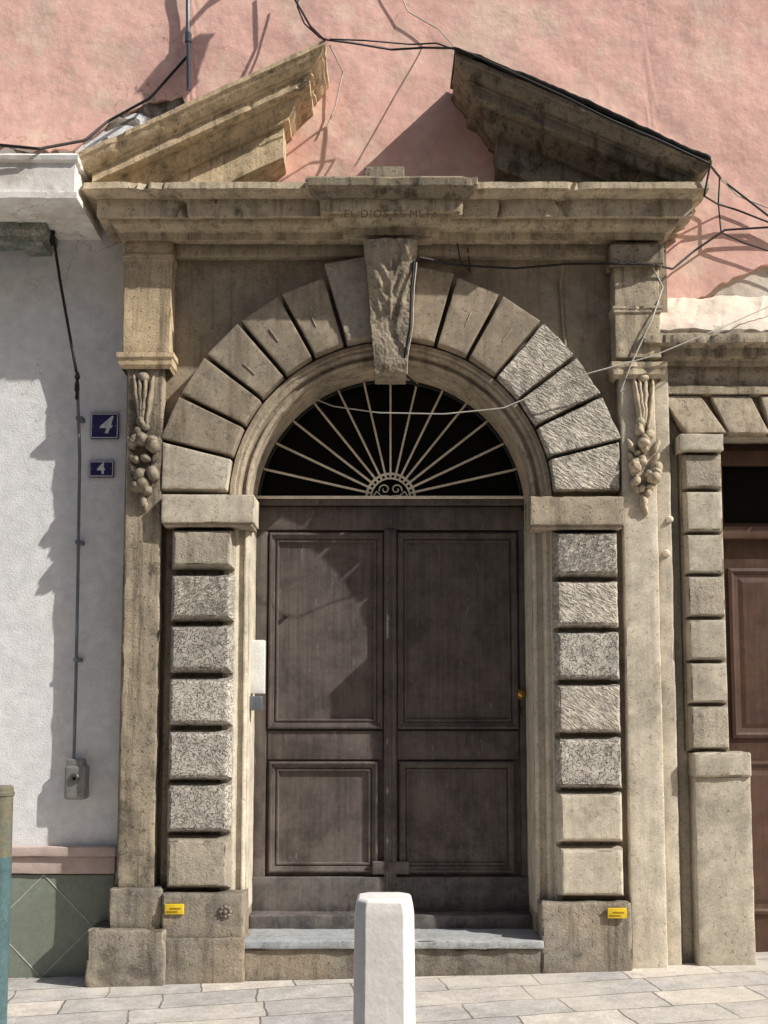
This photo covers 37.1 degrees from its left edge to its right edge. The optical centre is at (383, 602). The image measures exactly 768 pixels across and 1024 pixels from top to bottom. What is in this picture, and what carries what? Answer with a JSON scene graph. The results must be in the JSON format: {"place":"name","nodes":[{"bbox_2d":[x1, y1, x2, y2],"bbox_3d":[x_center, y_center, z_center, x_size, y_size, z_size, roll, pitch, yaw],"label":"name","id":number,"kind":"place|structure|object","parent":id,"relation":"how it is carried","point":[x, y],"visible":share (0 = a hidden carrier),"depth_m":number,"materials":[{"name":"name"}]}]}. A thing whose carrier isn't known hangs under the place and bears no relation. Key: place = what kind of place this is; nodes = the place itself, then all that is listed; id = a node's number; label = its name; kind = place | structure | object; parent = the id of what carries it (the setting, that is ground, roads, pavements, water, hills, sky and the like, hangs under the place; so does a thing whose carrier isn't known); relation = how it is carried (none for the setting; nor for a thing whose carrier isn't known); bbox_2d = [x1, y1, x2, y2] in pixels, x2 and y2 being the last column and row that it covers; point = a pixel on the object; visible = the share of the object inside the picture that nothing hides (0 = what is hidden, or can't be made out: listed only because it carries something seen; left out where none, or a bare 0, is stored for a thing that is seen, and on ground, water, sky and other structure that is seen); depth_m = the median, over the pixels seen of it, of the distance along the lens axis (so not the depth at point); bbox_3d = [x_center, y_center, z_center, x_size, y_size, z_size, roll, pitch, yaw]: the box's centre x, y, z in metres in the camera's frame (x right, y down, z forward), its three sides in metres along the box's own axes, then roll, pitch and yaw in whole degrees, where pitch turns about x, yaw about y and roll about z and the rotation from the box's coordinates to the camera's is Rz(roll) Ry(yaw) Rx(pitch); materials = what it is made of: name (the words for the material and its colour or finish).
{"place":"outdoors","nodes":[
{"label":"outdoors","id":0,"kind":"place"},
{"bbox_2d":[7,952,767,1023],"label":"pavement","id":1,"kind":"structure","parent":0,"point":[688,992],"depth_m":6.06,"materials":[{"name":"stone"}]},
{"bbox_2d":[0,785,14,1023],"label":"metal post","id":2,"kind":"object","parent":1,"relation":"on","point":[7,793],"visible":1,"depth_m":5.37,"materials":[{"name":"teal metal"}]},
{"bbox_2d":[353,892,415,1023],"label":"bollard","id":3,"kind":"object","parent":1,"relation":"on","point":[384,968],"visible":1,"depth_m":3.52,"materials":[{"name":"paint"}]},
{"bbox_2d":[670,424,725,961],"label":"wall pier","id":4,"kind":"structure","parent":0,"point":[685,868],"depth_m":6.89,"materials":[{"name":"beige stone"}]},
{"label":"ground","id":5,"kind":"structure","parent":0,"visible":0},
{"bbox_2d":[0,0,767,885],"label":"townhouse","id":6,"kind":"structure","parent":5,"relation":"on","point":[692,74],"depth_m":7.31,"materials":[{"name":"pink paint"}]},
{"bbox_2d":[0,153,100,239],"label":"white cornice","id":7,"kind":"structure","parent":6,"relation":"attached to","point":[42,187],"depth_m":6.73,"materials":[{"name":"paint"}]},
{"bbox_2d":[0,222,57,256],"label":"green bed moulding","id":8,"kind":"object","parent":7,"relation":"attached to","point":[31,238],"visible":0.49,"depth_m":7.03,"materials":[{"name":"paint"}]},
{"bbox_2d":[8,845,116,977],"bbox_3d":[-3.801,1.916,6.840,4.400,0.899,0.078,0,-6,0],"label":"tiled skirting","id":9,"kind":"object","parent":6,"relation":"attached to","point":[50,925],"visible":0.68,"depth_m":6.84,"materials":[{"name":"tile"}]},
{"bbox_2d":[9,943,40,977],"bbox_3d":[-2.190,2.090,6.823,0.294,0.301,0.004,0,-6,0],"label":"joint","id":10,"kind":"object","parent":9,"relation":"attached to","point":[25,961],"visible":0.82,"depth_m":6.82,"materials":[{"name":"concrete"}]},
{"bbox_2d":[11,875,43,907],"bbox_3d":[-2.190,1.785,6.852,0.294,0.301,0.005,0,-6,0],"label":"joint","id":11,"kind":"object","parent":9,"relation":"attached to","point":[25,893],"visible":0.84,"depth_m":6.85,"materials":[{"name":"concrete"}]},
{"bbox_2d":[12,856,116,873],"bbox_3d":[-2.743,1.581,6.883,2.259,0.104,0.060,0,-6,0],"label":"skirting band","id":12,"kind":"object","parent":9,"relation":"attached to","point":[62,865],"visible":0.77,"depth_m":6.86,"materials":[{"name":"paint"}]},
{"bbox_2d":[41,926,91,977],"bbox_3d":[-1.893,2.087,6.823,0.300,0.307,0.005,0,-6,0],"label":"joint","id":13,"kind":"object","parent":9,"relation":"attached to","point":[64,954],"visible":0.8,"depth_m":6.82,"materials":[{"name":"concrete"}]},
{"bbox_2d":[44,875,92,925],"bbox_3d":[-1.893,1.788,6.851,0.300,0.307,0.006,0,-6,0],"label":"joint","id":14,"kind":"object","parent":9,"relation":"attached to","point":[67,899],"visible":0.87,"depth_m":6.85,"materials":[{"name":"concrete"}]},
{"bbox_2d":[49,230,84,758],"bbox_3d":[-1.970,-0.689,7.047,0.284,3.307,0.102,2,-6,-23],"label":"cable","id":15,"kind":"object","parent":6,"relation":"attached to","point":[78,541],"visible":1,"depth_m":7.05,"materials":[{"name":"rubber"}]},
{"bbox_2d":[64,758,88,799],"bbox_3d":[-1.857,1.069,6.904,0.134,0.244,0.113,0,-6,0],"label":"key switch box","id":16,"kind":"object","parent":6,"relation":"attached to","point":[76,781],"visible":1,"depth_m":6.86,"materials":[{"name":"metal"}]},
{"bbox_2d":[89,461,114,477],"bbox_3d":[-1.760,-0.828,7.121,0.155,0.105,0.026,0,-6,0],"label":"house number sign","id":17,"kind":"object","parent":6,"relation":"attached to","point":[101,469],"visible":1,"depth_m":7.11,"materials":[{"name":"blue ceramic"}]},
{"bbox_2d":[90,413,118,438],"bbox_3d":[-1.746,-1.101,7.147,0.175,0.165,0.026,0,-6,0],"label":"house number sign","id":18,"kind":"object","parent":6,"relation":"attached to","point":[104,425],"visible":1,"depth_m":7.14,"materials":[{"name":"blue ceramic"}]},
{"bbox_2d":[185,0,191,90],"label":"conduit pipe","id":19,"kind":"object","parent":6,"relation":"attached to","point":[188,36],"visible":1,"depth_m":7.31,"materials":[{"name":"metal"}]},
{"bbox_2d":[0,56,185,149],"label":"overhead cable","id":20,"kind":"object","parent":19,"relation":"attached to","point":[105,122],"visible":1,"depth_m":7.21,"materials":[{"name":"rubber"}]},
{"bbox_2d":[403,0,454,46],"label":"overhead cable","id":21,"kind":"object","parent":6,"relation":"attached to","point":[428,23],"visible":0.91,"depth_m":7.35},
{"bbox_2d":[670,399,767,443],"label":"wall lintel","id":22,"kind":"structure","parent":6,"relation":"attached to","point":[741,440],"depth_m":7.16,"materials":[{"name":"beige stone"}]},
{"bbox_2d":[718,179,767,250],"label":"overhead cable","id":23,"kind":"object","parent":6,"relation":"attached to","point":[727,234],"visible":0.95,"depth_m":7.20,"materials":[{"name":"rubber"}]},
{"bbox_2d":[76,40,711,986],"bbox_3d":[0.046,-0.486,7.058,3.808,5.734,1.050,0,-6,0],"label":"stone portal","id":24,"kind":"object","parent":5,"relation":"on","point":[262,308],"visible":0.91,"depth_m":6.88,"materials":[{"name":"stone"}]},
{"bbox_2d":[165,904,183,913],"bbox_3d":[-1.209,1.771,6.591,0.110,0.058,0.015,0,-6,0],"label":"utility sticker","id":25,"kind":"object","parent":24,"relation":"attached to","point":[174,908],"visible":1,"depth_m":6.59,"materials":[{"name":"yellow plastic"}]},
{"bbox_2d":[249,696,262,710],"bbox_3d":[-0.785,0.620,7.003,0.082,0.087,0.060,0,-6,0],"label":"latch box","id":26,"kind":"object","parent":24,"relation":"attached to","point":[256,703],"visible":1,"depth_m":6.97,"materials":[{"name":"metal"}]},
{"bbox_2d":[251,640,265,693],"bbox_3d":[-0.783,0.402,7.084,0.090,0.330,0.080,0,-6,0],"label":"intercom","id":27,"kind":"object","parent":24,"relation":"attached to","point":[258,661],"visible":0.96,"depth_m":7.05,"materials":[{"name":"white plastic"}]},
{"bbox_2d":[297,0,320,38],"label":"overhead cable","id":28,"kind":"object","parent":24,"relation":"attached to","point":[307,26],"visible":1,"depth_m":7.14,"materials":[{"name":"rubber"}]},
{"bbox_2d":[326,45,342,127],"bbox_3d":[-0.315,-3.224,7.099,0.112,0.363,0.416,0,-6,0],"label":"overhead cable","id":29,"kind":"object","parent":24,"relation":"attached to","point":[339,85],"visible":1,"depth_m":7.29,"materials":[{"name":"grey rubber"}]},
{"bbox_2d":[256,496,523,498],"bbox_3d":[0.040,-0.668,7.355,1.724,0.017,0.085,0,-6,0],"label":"transom lip","id":30,"kind":"object","parent":24,"relation":"attached to","point":[389,497],"visible":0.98,"depth_m":7.31,"materials":[{"name":"brown wood"}]},
{"bbox_2d":[257,506,523,530],"bbox_3d":[0.040,-0.538,7.368,1.724,0.154,0.036,0,-6,0],"label":"top rail","id":31,"kind":"object","parent":24,"relation":"attached to","point":[453,518],"visible":0.91,"depth_m":7.35,"materials":[{"name":"brown paint"}]},
{"bbox_2d":[249,911,531,928],"bbox_3d":[0.040,1.960,7.045,1.726,0.094,0.204,0,-6,0],"label":"threshold board","id":32,"kind":"object","parent":24,"relation":"on","point":[422,919],"visible":0.81,"depth_m":6.95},
{"bbox_2d":[253,530,268,876],"bbox_3d":[-0.782,0.726,7.250,0.076,2.386,0.029,0,-6,0],"label":"stile","id":33,"kind":"object","parent":32,"relation":"on","point":[260,741],"visible":0.91,"depth_m":7.23,"materials":[{"name":"brown paint"}]},
{"bbox_2d":[252,876,528,911],"bbox_3d":[0.040,1.833,7.132,1.726,0.241,0.053,0,-6,0],"label":"kick board","id":34,"kind":"object","parent":32,"relation":"on","point":[426,893],"visible":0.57,"depth_m":7.11,"materials":[{"name":"brown wood"}]},
{"bbox_2d":[384,530,396,891],"bbox_3d":[0.040,0.724,7.239,0.080,2.387,0.051,0,-6,0],"label":"stile","id":35,"kind":"object","parent":32,"relation":"on","point":[389,696],"visible":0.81,"depth_m":7.22,"materials":[{"name":"brown paint"}]},
{"bbox_2d":[386,531,387,891],"bbox_3d":[0.019,0.712,7.216,0.017,2.348,0.018,0,-6,0],"label":"astragal bead","id":36,"kind":"object","parent":35,"relation":"attached to","point":[386,711],"visible":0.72,"depth_m":7.21,"materials":[{"name":"brown paint"}]},
{"bbox_2d":[392,531,394,891],"bbox_3d":[0.060,0.712,7.216,0.017,2.348,0.018,0,-6,0],"label":"astragal bead","id":37,"kind":"object","parent":35,"relation":"attached to","point":[393,707],"visible":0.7,"depth_m":7.21,"materials":[{"name":"brown paint"}]},
{"bbox_2d":[257,499,523,506],"bbox_3d":[0.040,-0.644,7.361,1.725,0.048,0.071,0,-6,0],"label":"transom bar","id":38,"kind":"object","parent":24,"relation":"attached to","point":[389,502],"visible":0.95,"depth_m":7.33,"materials":[{"name":"brown wood"}]},
{"bbox_2d":[258,381,523,510],"bbox_3d":[0.040,-1.030,7.421,1.784,0.892,0.084,0,-6,0],"label":"fanlight grille","id":39,"kind":"object","parent":24,"relation":"attached to","point":[321,449],"visible":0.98,"depth_m":7.45,"materials":[{"name":"beige metal"}]},
{"bbox_2d":[265,506,520,875],"bbox_3d":[0.040,0.675,7.294,1.764,2.676,0.050,0,-6,0],"label":"door slab","id":40,"kind":"structure","parent":24,"relation":"attached to","point":[517,803],"depth_m":7.23,"materials":[{"name":"brown paint"}]},
{"bbox_2d":[518,530,527,876],"bbox_3d":[0.897,0.726,7.250,0.072,2.386,0.029,0,-6,0],"label":"stile","id":41,"kind":"object","parent":40,"relation":"attached to","point":[522,705],"visible":0.51,"depth_m":7.24,"materials":[{"name":"brown paint"}]},
{"bbox_2d":[330,38,458,51],"bbox_3d":[0.061,-3.374,6.946,0.776,0.193,0.228,0,-6,0],"label":"overhead cable","id":42,"kind":"object","parent":24,"relation":"attached to","point":[391,42],"visible":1,"depth_m":6.96,"materials":[{"name":"rubber"}]},
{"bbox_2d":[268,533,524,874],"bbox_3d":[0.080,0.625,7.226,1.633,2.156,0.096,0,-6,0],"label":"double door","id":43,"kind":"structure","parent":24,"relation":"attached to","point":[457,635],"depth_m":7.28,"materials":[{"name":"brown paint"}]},
{"bbox_2d":[267,731,382,759],"bbox_3d":[-0.370,0.905,7.238,0.733,0.181,0.019,0,-6,0],"label":"rail","id":44,"kind":"object","parent":43,"relation":"attached to","point":[308,745],"visible":1,"depth_m":7.23,"materials":[{"name":"brown paint"}]},
{"bbox_2d":[397,731,518,759],"bbox_3d":[0.468,0.905,7.237,0.770,0.181,0.019,0,-6,0],"label":"rail","id":45,"kind":"object","parent":43,"relation":"attached to","point":[477,745],"visible":1,"depth_m":7.23,"materials":[{"name":"brown paint"}]},
{"bbox_2d":[404,261,418,387],"bbox_3d":[0.168,-1.698,7.074,0.076,0.676,0.452,0,-6,5],"label":"drop cable","id":46,"kind":"object","parent":24,"relation":"attached to","point":[409,331],"visible":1,"depth_m":6.87,"materials":[{"name":"rubber"}]},
{"bbox_2d":[406,262,416,373],"bbox_3d":[0.159,-1.714,6.890,0.028,0.663,0.107,4,-7,-36],"label":"drop cable","id":47,"kind":"object","parent":24,"relation":"attached to","point":[412,317],"visible":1,"depth_m":6.87,"materials":[{"name":"grey rubber"}]},
{"bbox_2d":[457,243,470,271],"bbox_3d":[0.487,-2.131,7.065,0.043,0.131,0.177,-4,-7,38],"label":"hanging cable","id":48,"kind":"object","parent":24,"relation":"hanging from","point":[469,269],"visible":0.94,"depth_m":7.08,"materials":[{"name":"rubber"}]},
{"bbox_2d":[294,0,767,216],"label":"overhead cable","id":49,"kind":"object","parent":24,"relation":"attached to","point":[569,99],"visible":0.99,"depth_m":6.81,"materials":[{"name":"rubber"}]},
{"bbox_2d":[313,306,767,414],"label":"hanging cable","id":50,"kind":"object","parent":24,"relation":"hanging from","point":[546,389],"visible":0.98,"depth_m":6.88,"materials":[{"name":"grey rubber"}]},
{"bbox_2d":[559,265,566,345],"bbox_3d":[1.114,-1.843,7.085,0.044,0.505,0.086,0,-6,0],"label":"hanging cable","id":51,"kind":"object","parent":24,"relation":"hanging from","point":[561,304],"visible":0.98,"depth_m":7.11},
{"bbox_2d":[415,226,767,269],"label":"overhead cable","id":52,"kind":"object","parent":24,"relation":"attached to","point":[562,264],"visible":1,"depth_m":7.03,"materials":[{"name":"rubber"}]},
{"bbox_2d":[607,908,626,917],"bbox_3d":[1.344,1.793,6.589,0.110,0.058,0.015,0,-6,0],"label":"utility sticker","id":53,"kind":"object","parent":24,"relation":"attached to","point":[616,912],"visible":1,"depth_m":6.58,"materials":[{"name":"yellow plastic"}]},
{"bbox_2d":[620,267,662,391],"bbox_3d":[1.574,-1.658,6.955,0.289,0.774,0.051,1,-6,-6],"label":"hanging cable","id":54,"kind":"object","parent":24,"relation":"hanging from","point":[646,329],"visible":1,"depth_m":6.94,"materials":[{"name":"grey rubber"}]},
{"bbox_2d":[663,550,669,556],"bbox_3d":[1.710,-0.296,6.910,0.044,0.044,0.030,0,-6,0],"label":"door bell","id":55,"kind":"object","parent":24,"relation":"attached to","point":[666,553],"depth_m":6.90,"materials":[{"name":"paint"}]},
{"bbox_2d":[666,516,673,522],"bbox_3d":[1.734,-0.503,6.930,0.044,0.044,0.030,0,-6,0],"label":"door bell","id":56,"kind":"object","parent":24,"relation":"attached to","point":[669,519],"depth_m":6.92,"materials":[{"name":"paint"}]},
{"bbox_2d":[703,163,767,222],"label":"overhead cable","id":57,"kind":"object","parent":24,"relation":"attached to","point":[722,205],"visible":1,"depth_m":7.17,"materials":[{"name":"rubber"}]},
{"bbox_2d":[712,170,767,207],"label":"overhead cable","id":58,"kind":"object","parent":24,"relation":"attached to","point":[725,183],"visible":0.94,"depth_m":7.21,"materials":[{"name":"grey rubber"}]},
{"bbox_3d":[4.708,0.632,7.173,2.587,3.520,0.504,0,-6,0],"label":"wall","id":59,"kind":"object","parent":5,"relation":"on","visible":0},
{"bbox_2d":[643,332,767,398],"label":"entablature","id":60,"kind":"object","parent":59,"relation":"attached to","point":[708,366],"depth_m":7.02,"materials":[{"name":"stone"}]},
{"bbox_2d":[643,296,767,332],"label":"plaster haunch","id":61,"kind":"object","parent":60,"relation":"on","point":[704,314],"visible":0.84,"depth_m":7.09,"materials":[{"name":"white paint"}]},
{"bbox_2d":[673,434,751,776],"bbox_3d":[2.742,0.013,6.921,1.909,2.067,0.188,0,-6,0],"label":"neighbour doorway","id":62,"kind":"structure","parent":59,"relation":"attached to","point":[716,764],"depth_m":6.75,"materials":[{"name":"stone"}]},
{"bbox_2d":[668,396,725,434],"bbox_3d":[1.897,-1.145,7.057,0.381,0.248,0.168,0,-6,0],"label":"lintel stone","id":63,"kind":"object","parent":62,"relation":"on","point":[691,415],"visible":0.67,"depth_m":7.00,"materials":[{"name":"stone"}]},
{"bbox_2d":[677,434,728,750],"bbox_3d":[1.938,-0.067,6.984,0.256,1.936,0.112,0,-6,0],"label":"quoin strip","id":64,"kind":"object","parent":62,"relation":"attached to","point":[682,600],"visible":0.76,"depth_m":6.93,"materials":[{"name":"stone"}]},
{"bbox_2d":[687,705,728,748],"bbox_3d":[1.939,0.751,6.859,0.238,0.264,0.143,0,-6,0],"label":"quoin","id":65,"kind":"object","parent":62,"relation":"on","point":[707,726],"visible":0.98,"depth_m":6.79,"materials":[{"name":"stone"}]},
{"bbox_2d":[686,662,727,703],"bbox_3d":[1.940,0.487,6.885,0.237,0.247,0.142,0,-6,0],"label":"quoin","id":66,"kind":"object","parent":65,"relation":"on","point":[706,682],"visible":0.95,"depth_m":6.82,"materials":[{"name":"stone"}]},
{"bbox_2d":[685,619,725,660],"bbox_3d":[1.939,0.229,6.910,0.237,0.252,0.142,0,-6,0],"label":"quoin","id":67,"kind":"object","parent":66,"relation":"on","point":[705,639],"visible":0.94,"depth_m":6.84,"materials":[{"name":"stone"}]},
{"bbox_2d":[684,576,724,616],"bbox_3d":[1.939,-0.031,6.935,0.238,0.250,0.142,0,-6,0],"label":"quoin","id":68,"kind":"object","parent":67,"relation":"on","point":[704,596],"visible":0.93,"depth_m":6.87,"materials":[{"name":"stone"}]},
{"bbox_2d":[683,535,723,574],"bbox_3d":[1.939,-0.287,6.960,0.237,0.244,0.142,0,-6,0],"label":"quoin","id":69,"kind":"object","parent":68,"relation":"on","point":[703,554],"visible":0.88,"depth_m":6.89,"materials":[{"name":"stone"}]},
{"bbox_2d":[682,492,722,532],"bbox_3d":[1.939,-0.544,6.984,0.238,0.254,0.142,0,-6,0],"label":"quoin","id":70,"kind":"object","parent":69,"relation":"on","point":[701,512],"visible":0.93,"depth_m":6.92,"materials":[{"name":"stone"}]},
{"bbox_2d":[681,455,720,490],"bbox_3d":[1.939,-0.790,7.008,0.237,0.219,0.142,0,-6,0],"label":"quoin","id":71,"kind":"object","parent":70,"relation":"on","point":[701,472],"visible":0.91,"depth_m":6.94,"materials":[{"name":"stone"}]},
{"bbox_2d":[688,776,755,965],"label":"plinth pier","id":72,"kind":"structure","parent":59,"relation":"attached to","point":[721,877],"depth_m":6.70,"materials":[{"name":"stone"}]},
{"bbox_2d":[708,396,767,437],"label":"lintel stone","id":73,"kind":"object","parent":59,"relation":"attached to","point":[737,416],"visible":0.95,"depth_m":7.00,"materials":[{"name":"stone"}]},
{"bbox_2d":[721,444,767,951],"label":"leaf","id":74,"kind":"object","parent":59,"relation":"attached to","point":[745,553],"visible":0.04,"depth_m":7.21,"materials":[{"name":"brown paint"}]},
{"bbox_2d":[721,451,767,466],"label":"door frame","id":75,"kind":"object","parent":59,"relation":"attached to","point":[744,458],"depth_m":7.22,"materials":[{"name":"paint"}]},
{"bbox_2d":[723,467,767,522],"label":"fanlight glass","id":76,"kind":"object","parent":59,"relation":"attached to","point":[745,494],"visible":1,"depth_m":7.25,"materials":[{"name":"black glass"}]},
{"bbox_2d":[723,527,767,539],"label":"head bar","id":77,"kind":"object","parent":59,"relation":"attached to","point":[745,533],"visible":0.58,"depth_m":7.17,"materials":[{"name":"brown paint"}]},
{"bbox_2d":[757,396,767,436],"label":"lintel stone","id":78,"kind":"object","parent":59,"relation":"attached to","point":[763,403],"visible":0.82,"depth_m":7.03,"materials":[{"name":"stone"}]},
{"bbox_3d":[2.087,0.568,7.098,0.061,3.431,0.081,0,-6,0],"label":"frame","id":79,"kind":"object","parent":59,"relation":"attached to","visible":0},
{"bbox_2d":[727,568,767,737],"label":"panel","id":80,"kind":"object","parent":79,"relation":"attached to","point":[748,611],"visible":1,"depth_m":7.15,"materials":[{"name":"brown paint"}]},
{"bbox_2d":[750,761,767,913],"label":"panel","id":81,"kind":"object","parent":79,"relation":"attached to","point":[759,793],"depth_m":7.04,"materials":[{"name":"brown paint"}]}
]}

